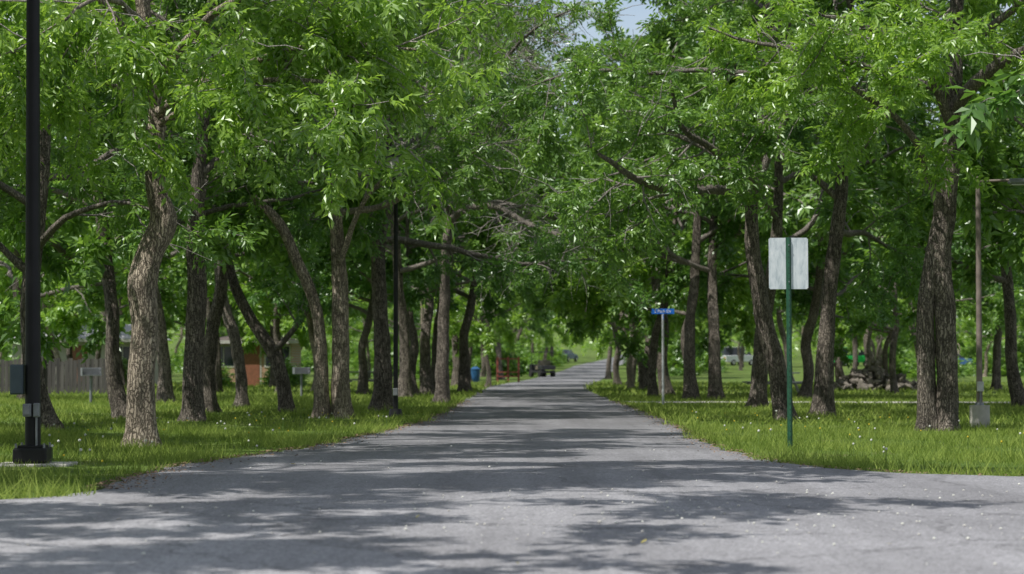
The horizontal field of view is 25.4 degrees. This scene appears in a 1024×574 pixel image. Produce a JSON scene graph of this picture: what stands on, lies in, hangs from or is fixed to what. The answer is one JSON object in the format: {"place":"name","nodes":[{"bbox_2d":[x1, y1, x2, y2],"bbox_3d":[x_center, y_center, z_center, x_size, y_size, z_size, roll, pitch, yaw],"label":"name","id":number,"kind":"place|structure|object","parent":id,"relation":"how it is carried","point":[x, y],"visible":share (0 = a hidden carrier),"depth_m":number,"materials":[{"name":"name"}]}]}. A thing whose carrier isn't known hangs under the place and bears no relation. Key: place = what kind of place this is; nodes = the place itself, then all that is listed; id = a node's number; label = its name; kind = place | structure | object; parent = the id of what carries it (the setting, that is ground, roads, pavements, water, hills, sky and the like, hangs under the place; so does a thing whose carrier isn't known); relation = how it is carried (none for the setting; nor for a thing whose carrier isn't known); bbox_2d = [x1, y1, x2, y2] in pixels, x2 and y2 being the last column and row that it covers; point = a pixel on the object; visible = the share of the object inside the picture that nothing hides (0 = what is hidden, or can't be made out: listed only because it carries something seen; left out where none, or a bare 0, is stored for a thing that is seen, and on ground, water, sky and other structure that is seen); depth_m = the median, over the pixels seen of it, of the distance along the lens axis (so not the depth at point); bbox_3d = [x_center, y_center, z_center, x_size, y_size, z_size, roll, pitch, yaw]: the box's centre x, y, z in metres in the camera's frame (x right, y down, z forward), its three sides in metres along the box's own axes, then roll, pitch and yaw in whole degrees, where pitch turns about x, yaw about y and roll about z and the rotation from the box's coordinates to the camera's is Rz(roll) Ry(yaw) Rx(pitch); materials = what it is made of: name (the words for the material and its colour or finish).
{"place":"outdoors","nodes":[
{"label":"outdoors","id":0,"kind":"place"},
{"bbox_2d":[0,500,453,573],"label":"worn pavement","id":1,"kind":"structure","parent":0,"point":[76,538],"depth_m":12.19,"materials":[{"name":"grey asphalt"}]},
{"bbox_2d":[0,324,1023,499],"bbox_3d":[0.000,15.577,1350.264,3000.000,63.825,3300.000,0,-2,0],"label":"grass ground","id":2,"kind":"structure","parent":0,"point":[734,373],"depth_m":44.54,"materials":[{"name":"green plant"}]},
{"bbox_2d":[0,273,19,356],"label":"ash tree","id":3,"kind":"object","parent":2,"relation":"on","point":[3,324],"visible":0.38,"depth_m":98.31,"materials":[{"name":"green plant"}]},
{"bbox_2d":[0,0,77,466],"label":"street lamp","id":4,"kind":"object","parent":2,"relation":"on","point":[25,378],"visible":0.95,"depth_m":22.73,"materials":[{"name":"metal"}]},
{"bbox_2d":[10,366,21,392],"bbox_3d":[-4.940,0.922,22.664,0.110,0.270,0.012,0,-2,0],"label":"control box door","id":5,"kind":"structure","parent":4,"relation":"in","point":[15,371],"depth_m":22.66,"materials":[{"name":"grey paint"}]},
{"bbox_2d":[0,356,106,393],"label":"wooden fence","id":6,"kind":"object","parent":2,"relation":"on","point":[72,371],"visible":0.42,"depth_m":79.93,"materials":[{"name":"grey wood"}]},
{"bbox_2d":[0,131,118,383],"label":"oak tree","id":7,"kind":"object","parent":2,"relation":"on","point":[55,350],"visible":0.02,"depth_m":93.94,"materials":[{"name":"green plant"}]},
{"bbox_2d":[0,140,129,383],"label":"ash tree","id":8,"kind":"object","parent":2,"relation":"on","point":[8,285],"visible":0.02,"depth_m":101.90,"materials":[{"name":"green plant"}]},
{"bbox_2d":[2,250,130,383],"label":"elm tree","id":9,"kind":"object","parent":2,"relation":"on","point":[69,354],"visible":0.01,"depth_m":103.14,"materials":[{"name":"green plant"}]},
{"bbox_2d":[12,342,157,383],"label":"walls","id":10,"kind":"structure","parent":2,"relation":"on","point":[63,356],"depth_m":112.96,"materials":[{"name":"grey"}]},
{"bbox_2d":[81,368,101,401],"bbox_3d":[-11.103,2.610,60.012,0.510,0.965,0.395,1,-2,-17],"label":"park grill","id":11,"kind":"object","parent":2,"relation":"on","point":[91,372],"visible":0.94,"depth_m":60.02,"materials":[{"name":"grey metal"}]},
{"bbox_2d":[41,139,174,387],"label":"ash tree","id":12,"kind":"object","parent":2,"relation":"on","point":[62,336],"visible":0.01,"depth_m":98.83,"materials":[{"name":"green plant"}]},
{"bbox_2d":[41,185,186,388],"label":"ash tree","id":13,"kind":"object","parent":2,"relation":"on","point":[63,313],"visible":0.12,"depth_m":84.85,"materials":[{"name":"green plant"}]},
{"bbox_2d":[0,26,242,398],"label":"elm tree","id":14,"kind":"object","parent":2,"relation":"on","point":[88,300],"visible":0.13,"depth_m":66.74,"materials":[{"name":"green plant"}]},
{"bbox_2d":[0,0,322,429],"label":"elm tree","id":15,"kind":"object","parent":2,"relation":"on","point":[133,201],"visible":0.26,"depth_m":35.26,"materials":[{"name":"green plant"}]},
{"bbox_2d":[4,9,320,402],"bbox_3d":[-9.806,-4.344,61.185,11.123,15.122,9.033,0,-2,6],"label":"elm tree","id":16,"kind":"object","parent":2,"relation":"on","point":[165,391],"visible":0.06,"depth_m":60.97,"materials":[{"name":"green plant"}]},
{"bbox_2d":[124,132,258,354],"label":"ash tree","id":17,"kind":"object","parent":2,"relation":"on","point":[250,346],"visible":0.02,"depth_m":102.35,"materials":[{"name":"green plant"}]},
{"bbox_2d":[0,0,405,418],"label":"elm tree","id":18,"kind":"object","parent":2,"relation":"on","point":[93,257],"visible":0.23,"depth_m":42.85,"materials":[{"name":"green plant"}]},
{"bbox_2d":[53,1,361,405],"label":"elm tree","id":19,"kind":"object","parent":2,"relation":"on","point":[241,382],"visible":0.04,"depth_m":54.42,"materials":[{"name":"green plant"}]},
{"bbox_2d":[85,166,329,391],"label":"oak tree","id":20,"kind":"object","parent":2,"relation":"on","point":[218,369],"visible":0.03,"depth_m":84.60,"materials":[{"name":"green plant"}]},
{"bbox_2d":[52,0,385,412],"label":"elm tree","id":21,"kind":"object","parent":2,"relation":"on","point":[211,342],"visible":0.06,"depth_m":48.09,"materials":[{"name":"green plant"}]},
{"bbox_2d":[10,0,439,420],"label":"elm tree","id":22,"kind":"object","parent":2,"relation":"on","point":[204,171],"visible":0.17,"depth_m":40.88,"materials":[{"name":"green plant"}]},
{"bbox_2d":[65,0,389,412],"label":"elm tree","id":23,"kind":"object","parent":2,"relation":"on","point":[271,348],"visible":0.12,"depth_m":48.21,"materials":[{"name":"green plant"}]},
{"bbox_2d":[220,344,300,381],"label":"walls","id":24,"kind":"structure","parent":2,"relation":"on","point":[296,351],"depth_m":111.96,"materials":[{"name":"brick"}]},
{"bbox_2d":[243,345,259,385],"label":"door","id":25,"kind":"structure","parent":24,"relation":"attached to","point":[252,363],"depth_m":111.39,"materials":[{"name":"paint"}]},
{"bbox_2d":[170,288,366,387],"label":"elm tree","id":26,"kind":"object","parent":2,"relation":"on","point":[236,314],"visible":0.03,"depth_m":101.87,"materials":[{"name":"green plant"}]},
{"bbox_2d":[160,108,389,392],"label":"ash tree","id":27,"kind":"object","parent":2,"relation":"on","point":[263,311],"visible":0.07,"depth_m":78.93,"materials":[{"name":"green plant"}]},
{"bbox_2d":[256,355,309,386],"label":"shrub","id":28,"kind":"object","parent":2,"relation":"on","point":[294,379],"visible":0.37,"depth_m":107.29,"materials":[{"name":"green plant"}]},
{"bbox_2d":[0,0,571,447],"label":"ash tree","id":29,"kind":"object","parent":2,"relation":"on","point":[78,38],"visible":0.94,"depth_m":26.06,"materials":[{"name":"green plant"}]},
{"bbox_2d":[259,188,328,387],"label":"ash tree","id":30,"kind":"object","parent":2,"relation":"on","point":[287,326],"visible":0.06,"depth_m":98.23,"materials":[{"name":"green plant"}]},
{"bbox_2d":[85,0,548,418],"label":"elm tree","id":31,"kind":"object","parent":2,"relation":"on","point":[341,403],"visible":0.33,"depth_m":42.83,"materials":[{"name":"green plant"}]},
{"bbox_2d":[273,129,415,390],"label":"oak tree","id":32,"kind":"object","parent":2,"relation":"on","point":[310,329],"visible":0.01,"depth_m":86.80,"materials":[{"name":"green plant"}]},
{"bbox_2d":[324,291,412,378],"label":"ash tree","id":33,"kind":"object","parent":2,"relation":"on","point":[371,333],"visible":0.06,"depth_m":155.47,"materials":[{"name":"green plant"}]},
{"bbox_2d":[349,342,399,376],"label":"shrub","id":34,"kind":"object","parent":2,"relation":"on","point":[355,365],"visible":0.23,"depth_m":169.76,"materials":[{"name":"green plant"}]},
{"bbox_2d":[326,295,424,335],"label":"oak tree","id":35,"kind":"object","parent":2,"relation":"on","point":[415,314],"visible":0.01,"depth_m":174.91,"materials":[{"name":"green plant"}]},
{"bbox_2d":[242,114,511,393],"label":"oak tree","id":36,"kind":"object","parent":2,"relation":"on","point":[362,358],"visible":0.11,"depth_m":79.04,"materials":[{"name":"green plant"}]},
{"bbox_2d":[386,148,403,417],"bbox_3d":[-2.197,-0.073,43.040,0.420,5.110,0.420,0,-2,0],"label":"street lamp","id":37,"kind":"object","parent":2,"relation":"on","point":[396,410],"visible":0.56,"depth_m":42.98,"materials":[{"name":"black metal"}]},
{"bbox_2d":[289,1,556,393],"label":"oak tree","id":38,"kind":"object","parent":2,"relation":"on","point":[425,378],"visible":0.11,"depth_m":79.08,"materials":[{"name":"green plant"}]},
{"bbox_2d":[307,81,541,395],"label":"oak tree","id":39,"kind":"object","parent":2,"relation":"on","point":[413,295],"visible":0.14,"depth_m":72.87,"materials":[{"name":"green plant"}]},
{"bbox_2d":[269,6,583,397],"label":"elm tree","id":40,"kind":"object","parent":2,"relation":"on","point":[481,242],"visible":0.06,"depth_m":68.80,"materials":[{"name":"green plant"}]},
{"bbox_2d":[229,0,654,410],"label":"oak tree","id":41,"kind":"object","parent":2,"relation":"on","point":[382,396],"visible":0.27,"depth_m":50.38,"materials":[{"name":"green plant"}]},
{"bbox_2d":[360,0,555,388],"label":"elm tree","id":42,"kind":"object","parent":2,"relation":"on","point":[434,345],"visible":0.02,"depth_m":87.75,"materials":[{"name":"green plant"}]},
{"bbox_2d":[398,42,526,385],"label":"elm tree","id":43,"kind":"object","parent":2,"relation":"on","point":[455,371],"visible":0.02,"depth_m":107.87,"materials":[{"name":"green plant"}]},
{"bbox_2d":[349,27,582,391],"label":"oak tree","id":44,"kind":"object","parent":2,"relation":"on","point":[464,380],"visible":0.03,"depth_m":87.01,"materials":[{"name":"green plant"}]},
{"bbox_2d":[420,225,549,386],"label":"ash tree","id":45,"kind":"object","parent":2,"relation":"on","point":[477,334],"visible":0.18,"depth_m":103.99,"materials":[{"name":"green plant"}]},
{"bbox_2d":[327,0,643,402],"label":"elm tree","id":46,"kind":"object","parent":2,"relation":"on","point":[442,383],"visible":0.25,"depth_m":59.07,"materials":[{"name":"green plant"}]},
{"bbox_2d":[416,287,556,376],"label":"oak tree","id":47,"kind":"object","parent":2,"relation":"on","point":[541,331],"visible":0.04,"depth_m":166.33,"materials":[{"name":"green plant"}]},
{"bbox_2d":[431,260,545,381],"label":"ash tree","id":48,"kind":"object","parent":2,"relation":"on","point":[517,319],"visible":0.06,"depth_m":129.53,"materials":[{"name":"green plant"}]},
{"bbox_2d":[471,329,523,376],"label":"shrub","id":49,"kind":"object","parent":2,"relation":"on","point":[476,361],"visible":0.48,"depth_m":168.59,"materials":[{"name":"green plant"}]},
{"bbox_2d":[454,183,550,378],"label":"elm tree","id":50,"kind":"object","parent":2,"relation":"on","point":[498,352],"visible":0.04,"depth_m":149.81,"materials":[{"name":"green plant"}]},
{"bbox_2d":[10,293,1023,357],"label":"distant trees","id":51,"kind":"object","parent":2,"relation":"on","point":[559,341],"visible":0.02,"depth_m":308.70,"materials":[{"name":"green plant"}]},
{"bbox_2d":[477,286,556,366],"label":"ash tree","id":52,"kind":"object","parent":2,"relation":"on","point":[548,336],"visible":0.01,"depth_m":174.85,"materials":[{"name":"green plant"}]},
{"bbox_2d":[466,286,573,351],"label":"ash tree","id":53,"kind":"object","parent":2,"relation":"on","point":[560,331],"visible":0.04,"depth_m":194.49,"materials":[{"name":"green plant"}]},
{"bbox_2d":[502,339,540,374],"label":"shrub","id":54,"kind":"object","parent":2,"relation":"on","point":[525,360],"visible":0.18,"depth_m":183.68,"materials":[{"name":"green plant"}]},
{"bbox_2d":[502,306,549,353],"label":"ash tree","id":55,"kind":"object","parent":2,"relation":"on","point":[537,341],"visible":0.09,"depth_m":205.47,"materials":[{"name":"green plant"}]},
{"bbox_2d":[48,410,1023,472],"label":"dandelions","id":56,"kind":"object","parent":2,"relation":"on","point":[145,440],"visible":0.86,"depth_m":29.68,"materials":[{"name":"yellow plant"}]},
{"bbox_2d":[85,400,1022,488],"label":"leaf litter","id":57,"kind":"object","parent":2,"relation":"on","point":[171,469],"visible":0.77,"depth_m":24.52,"materials":[{"name":"brown plant"}]},
{"bbox_2d":[503,130,707,384],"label":"elm tree","id":58,"kind":"object","parent":2,"relation":"on","point":[634,362],"visible":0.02,"depth_m":114.37,"materials":[{"name":"green plant"}]},
{"bbox_2d":[540,281,685,383],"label":"oak tree","id":59,"kind":"object","parent":2,"relation":"on","point":[616,375],"visible":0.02,"depth_m":119.90,"materials":[{"name":"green plant"}]},
{"bbox_2d":[536,262,707,387],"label":"oak tree","id":60,"kind":"object","parent":2,"relation":"on","point":[630,380],"depth_m":99.37,"materials":[{"name":"green plant"}]},
{"bbox_2d":[568,283,678,381],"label":"ash tree","id":61,"kind":"object","parent":2,"relation":"on","point":[600,343],"visible":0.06,"depth_m":129.45,"materials":[{"name":"green plant"}]},
{"bbox_2d":[549,105,700,389],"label":"ash tree","id":62,"kind":"object","parent":2,"relation":"on","point":[677,320],"visible":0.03,"depth_m":93.98,"materials":[{"name":"green plant"}]},
{"bbox_2d":[522,207,765,367],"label":"elm tree","id":63,"kind":"object","parent":2,"relation":"on","point":[635,349],"visible":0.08,"depth_m":87.16,"materials":[{"name":"green plant"}]},
{"bbox_2d":[505,0,814,394],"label":"elm tree","id":64,"kind":"object","parent":2,"relation":"on","point":[649,316],"visible":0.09,"depth_m":74.14,"materials":[{"name":"green plant"}]},
{"bbox_2d":[651,309,673,404],"bbox_3d":[3.726,1.760,56.166,0.400,2.450,0.400,-2,-3,45],"label":"street name sign","id":65,"kind":"object","parent":2,"relation":"on","point":[662,311],"visible":1,"depth_m":56.16,"materials":[{"name":"metal"}]},
{"bbox_2d":[503,0,828,399],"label":"elm tree","id":66,"kind":"object","parent":2,"relation":"on","point":[797,196],"visible":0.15,"depth_m":65.64,"materials":[{"name":"green plant"}]},
{"bbox_2d":[636,338,705,375],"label":"shrub","id":67,"kind":"object","parent":2,"relation":"on","point":[675,367],"visible":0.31,"depth_m":172.89,"materials":[{"name":"green plant"}]},
{"bbox_2d":[540,28,814,380],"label":"elm tree","id":68,"kind":"object","parent":2,"relation":"on","point":[703,344],"visible":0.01,"depth_m":93.69,"materials":[{"name":"green plant"}]},
{"bbox_2d":[542,24,813,396],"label":"ash tree","id":69,"kind":"object","parent":2,"relation":"on","point":[560,300],"visible":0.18,"depth_m":71.30,"materials":[{"name":"green plant"}]},
{"bbox_2d":[513,0,910,399],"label":"elm tree","id":70,"kind":"object","parent":2,"relation":"on","point":[816,253],"visible":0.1,"depth_m":65.87,"materials":[{"name":"green plant"}]},
{"bbox_2d":[695,341,730,371],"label":"shrub","id":71,"kind":"object","parent":2,"relation":"on","point":[704,359],"visible":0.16,"depth_m":199.49,"materials":[{"name":"green plant"}]},
{"bbox_2d":[464,0,973,419],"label":"oak tree","id":72,"kind":"object","parent":2,"relation":"on","point":[746,174],"visible":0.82,"depth_m":40.03,"materials":[{"name":"green plant"}]},
{"bbox_2d":[719,305,751,369],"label":"ash tree","id":73,"kind":"object","parent":2,"relation":"on","point":[738,348],"visible":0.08,"depth_m":213.29,"materials":[{"name":"green plant"}]},
{"bbox_2d":[721,347,752,365],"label":"parked van","id":74,"kind":"object","parent":2,"relation":"on","point":[731,355],"visible":0.35,"depth_m":248.43,"materials":[{"name":"paint"}]},
{"bbox_2d":[671,120,810,371],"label":"elm tree","id":75,"kind":"object","parent":2,"relation":"on","point":[780,325],"visible":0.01,"depth_m":118.49,"materials":[{"name":"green plant"}]},
{"bbox_2d":[535,0,1023,407],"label":"elm tree","id":76,"kind":"object","parent":2,"relation":"on","point":[759,383],"visible":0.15,"depth_m":52.58,"materials":[{"name":"green plant"}]},
{"bbox_2d":[769,237,807,448],"bbox_3d":[3.315,0.771,27.192,0.470,2.730,0.052,0,-2,0],"label":"traffic sign","id":77,"kind":"object","parent":2,"relation":"on","point":[788,264],"visible":0.99,"depth_m":27.25,"materials":[{"name":"white metal"}]},
{"bbox_2d":[652,56,969,398],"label":"oak tree","id":78,"kind":"object","parent":2,"relation":"on","point":[809,298],"visible":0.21,"depth_m":68.17,"materials":[{"name":"green plant"}]},
{"bbox_2d":[649,0,1023,416],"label":"elm tree","id":79,"kind":"object","parent":2,"relation":"on","point":[823,399],"visible":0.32,"depth_m":44.74,"materials":[{"name":"green plant"}]},
{"bbox_2d":[773,216,916,369],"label":"elm tree","id":80,"kind":"object","parent":2,"relation":"on","point":[904,343],"visible":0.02,"depth_m":127.57,"materials":[{"name":"green plant"}]},
{"bbox_2d":[742,82,956,372],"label":"oak tree","id":81,"kind":"object","parent":2,"relation":"on","point":[868,354],"visible":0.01,"depth_m":108.72,"materials":[{"name":"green plant"}]},
{"bbox_2d":[679,0,1023,430],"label":"oak tree","id":82,"kind":"object","parent":2,"relation":"on","point":[938,406],"visible":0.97,"depth_m":34.37,"materials":[{"name":"green plant"}]},
{"bbox_2d":[766,131,966,389],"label":"oak tree","id":83,"kind":"object","parent":2,"relation":"on","point":[839,371],"visible":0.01,"depth_m":93.89,"materials":[{"name":"green plant"}]},
{"bbox_2d":[834,359,916,390],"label":"rubble pile","id":84,"kind":"object","parent":2,"relation":"on","point":[866,378],"visible":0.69,"depth_m":91.23,"materials":[{"name":"stone"}]},
{"bbox_2d":[839,306,915,359],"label":"ash tree","id":85,"kind":"object","parent":2,"relation":"on","point":[860,340],"visible":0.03,"depth_m":135.34,"materials":[{"name":"green plant"}]},
{"bbox_2d":[778,125,1023,393],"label":"elm tree","id":86,"kind":"object","parent":2,"relation":"on","point":[966,304],"visible":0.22,"depth_m":80.14,"materials":[{"name":"green plant"}]},
{"bbox_2d":[834,195,992,389],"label":"ash tree","id":87,"kind":"object","parent":2,"relation":"on","point":[841,330],"visible":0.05,"depth_m":91.28,"materials":[{"name":"green plant"}]},
{"bbox_2d":[808,99,1023,321],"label":"oak tree","id":88,"kind":"object","parent":2,"relation":"on","point":[995,286],"visible":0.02,"depth_m":84.71,"materials":[{"name":"green plant"}]},
{"bbox_2d":[811,0,1023,406],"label":"elm tree","id":89,"kind":"object","parent":2,"relation":"on","point":[1014,380],"visible":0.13,"depth_m":53.92,"materials":[{"name":"green plant"}]},
{"bbox_2d":[898,352,973,377],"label":"shrub","id":90,"kind":"object","parent":2,"relation":"on","point":[908,370],"visible":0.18,"depth_m":157.66,"materials":[{"name":"green plant"}]},
{"bbox_2d":[871,3,1023,253],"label":"elm tree","id":91,"kind":"object","parent":2,"relation":"on","point":[918,115],"visible":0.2,"depth_m":52.49,"materials":[{"name":"green plant"}]},
{"bbox_2d":[897,86,1023,389],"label":"elm tree","id":92,"kind":"object","parent":2,"relation":"on","point":[996,374],"visible":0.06,"depth_m":91.45,"materials":[{"name":"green plant"}]},
{"bbox_2d":[934,52,1023,153],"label":"oak tree","id":93,"kind":"object","parent":2,"relation":"on","point":[979,108],"visible":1,"depth_m":30.02,"materials":[{"name":"green plant"}]},
{"bbox_2d":[940,0,1023,304],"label":"elm tree","id":94,"kind":"object","parent":2,"relation":"on","point":[1010,215],"visible":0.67,"depth_m":39.09,"materials":[{"name":"green plant"}]},
{"bbox_2d":[956,302,1023,376],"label":"oak tree","id":95,"kind":"object","parent":2,"relation":"on","point":[967,326],"visible":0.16,"depth_m":167.94,"materials":[{"name":"green plant"}]},
{"bbox_2d":[963,342,1021,375],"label":"shrub","id":96,"kind":"object","parent":2,"relation":"on","point":[990,353],"visible":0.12,"depth_m":172.64,"materials":[{"name":"green plant"}]},
{"bbox_2d":[969,176,1023,427],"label":"street lamp","id":97,"kind":"object","parent":2,"relation":"on","point":[979,411],"visible":0.88,"depth_m":36.64,"materials":[{"name":"metal"}]},
{"bbox_2d":[988,338,1023,376],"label":"shrub","id":98,"kind":"object","parent":2,"relation":"on","point":[1020,354],"visible":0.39,"depth_m":167.42,"materials":[{"name":"green plant"}]},
{"bbox_2d":[4,0,1019,317],"label":"sky","id":99,"kind":"structure","parent":0,"point":[629,21],"materials":[{"name":"white"}]},
{"bbox_2d":[1,337,1023,573],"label":"asphalt road","id":100,"kind":"structure","parent":0,"point":[506,427],"depth_m":16.72,"materials":[{"name":"grey asphalt"}]},
{"bbox_2d":[16,442,1023,564],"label":"gravel debris","id":101,"kind":"object","parent":100,"relation":"on","point":[599,521],"visible":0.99,"depth_m":15.00,"materials":[{"name":"grey gravel"}]},
{"bbox_2d":[529,351,555,376],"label":"golf cart","id":102,"kind":"object","parent":100,"relation":"on","point":[541,367],"visible":0.98,"depth_m":164.44,"materials":[{"name":"paint"}]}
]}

